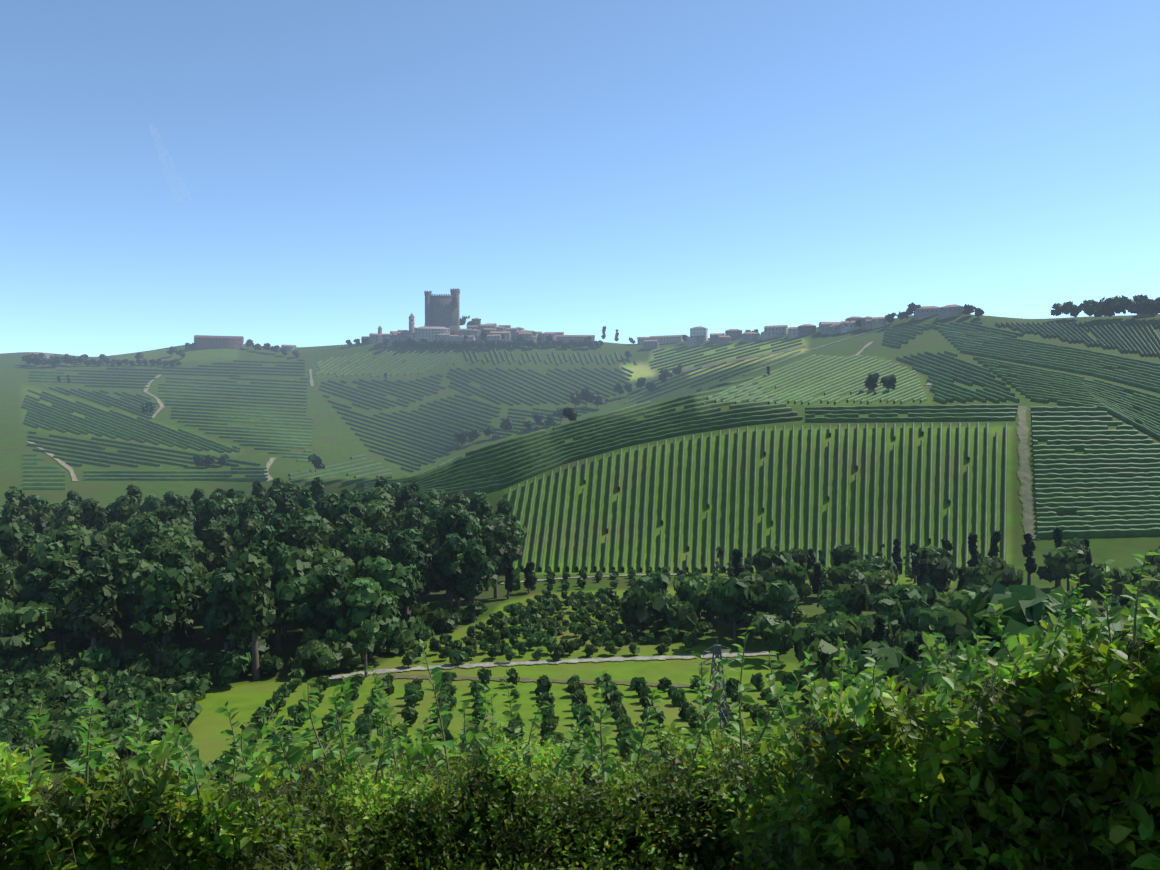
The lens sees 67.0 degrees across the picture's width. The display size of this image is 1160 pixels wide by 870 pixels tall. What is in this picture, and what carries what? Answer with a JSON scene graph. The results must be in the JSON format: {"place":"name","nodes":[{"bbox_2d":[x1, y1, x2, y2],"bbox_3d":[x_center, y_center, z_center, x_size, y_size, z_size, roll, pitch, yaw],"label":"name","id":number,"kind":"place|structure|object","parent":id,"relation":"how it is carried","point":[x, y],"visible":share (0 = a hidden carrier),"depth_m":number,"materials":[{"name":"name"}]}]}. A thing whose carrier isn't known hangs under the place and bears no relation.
{"place":"outdoors","nodes":[
{"label":"outdoors","id":0,"kind":"place"},
{"bbox_2d":[149,126,189,200],"bbox_3d":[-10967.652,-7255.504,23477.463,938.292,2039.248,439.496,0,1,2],"label":"contrail","id":1,"kind":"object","parent":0,"point":[170,165],"depth_m":23485.69,"materials":[{"name":"white"}]},
{"bbox_2d":[45,304,959,357],"bbox_3d":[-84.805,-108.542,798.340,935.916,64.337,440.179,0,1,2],"label":"village windowpanes","id":2,"kind":"object","parent":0,"point":[571,337],"visible":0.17,"depth_m":933.44,"materials":[{"name":"black glass"}]},
{"bbox_2d":[26,327,1039,690],"bbox_3d":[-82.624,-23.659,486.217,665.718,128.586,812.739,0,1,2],"label":"dirt path","id":3,"kind":"structure","parent":0,"point":[1026,481],"depth_m":261.52,"materials":[{"name":"beige soil"}]},
{"bbox_2d":[0,314,1159,798],"bbox_3d":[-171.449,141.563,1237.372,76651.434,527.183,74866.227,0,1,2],"label":"terrain","id":4,"kind":"structure","parent":0,"point":[336,438],"depth_m":330.25,"materials":[{"name":"green plant"}]},
{"bbox_2d":[424,288,459,333],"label":"castle","id":5,"kind":"structure","parent":4,"relation":"on","point":[451,322],"depth_m":955.86,"materials":[{"name":"stone"}]},
{"bbox_2d":[0,544,913,785],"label":"hazel bush foliage","id":6,"kind":"object","parent":4,"relation":"on","point":[63,694],"visible":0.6,"depth_m":143.29,"materials":[{"name":"green plant"}]},
{"bbox_2d":[0,552,1159,869],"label":"hedge","id":7,"kind":"object","parent":4,"relation":"on","point":[1014,802],"depth_m":4.27,"materials":[{"name":"green plant"}]},
{"bbox_2d":[0,346,1159,763],"bbox_3d":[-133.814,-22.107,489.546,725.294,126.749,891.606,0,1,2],"label":"trees","id":8,"kind":"object","parent":4,"relation":"on","point":[224,564],"depth_m":188.60,"materials":[{"name":"green plant"}]},
{"bbox_2d":[21,321,1159,489],"bbox_3d":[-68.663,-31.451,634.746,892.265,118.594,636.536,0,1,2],"label":"vines","id":9,"kind":"object","parent":4,"relation":"on","point":[1034,384],"visible":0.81,"depth_m":595.75,"materials":[{"name":"green plant"}]},
{"bbox_2d":[21,294,1159,365],"bbox_3d":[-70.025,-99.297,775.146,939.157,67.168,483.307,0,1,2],"label":"distant trees","id":10,"kind":"object","parent":4,"relation":"on","point":[1144,304],"visible":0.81,"depth_m":870.77,"materials":[{"name":"green plant"}]},
{"bbox_2d":[700,638,734,736],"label":"pylon","id":11,"kind":"object","parent":4,"relation":"on","point":[713,663],"visible":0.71,"depth_m":115.22,"materials":[{"name":"grey metal"}]},
{"bbox_2d":[363,377,1159,572],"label":"vines","id":12,"kind":"object","parent":4,"relation":"on","point":[1107,483],"visible":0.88,"depth_m":319.52,"materials":[{"name":"green plant"}]},
{"bbox_2d":[0,0,1159,356],"label":"sky","id":13,"kind":"structure","parent":0,"point":[635,168],"materials":[{"name":"blue"}]},
{"bbox_2d":[29,306,1157,357],"bbox_3d":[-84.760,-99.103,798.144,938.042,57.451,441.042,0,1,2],"label":"village houses","id":14,"kind":"structure","parent":0,"point":[920,314],"depth_m":928.71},
{"bbox_2d":[29,304,962,354],"bbox_3d":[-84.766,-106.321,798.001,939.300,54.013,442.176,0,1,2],"label":"village housetops","id":15,"kind":"object","parent":14,"relation":"attached to","point":[532,331],"visible":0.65,"depth_m":938.79,"materials":[{"name":"brown tile"}]}
]}

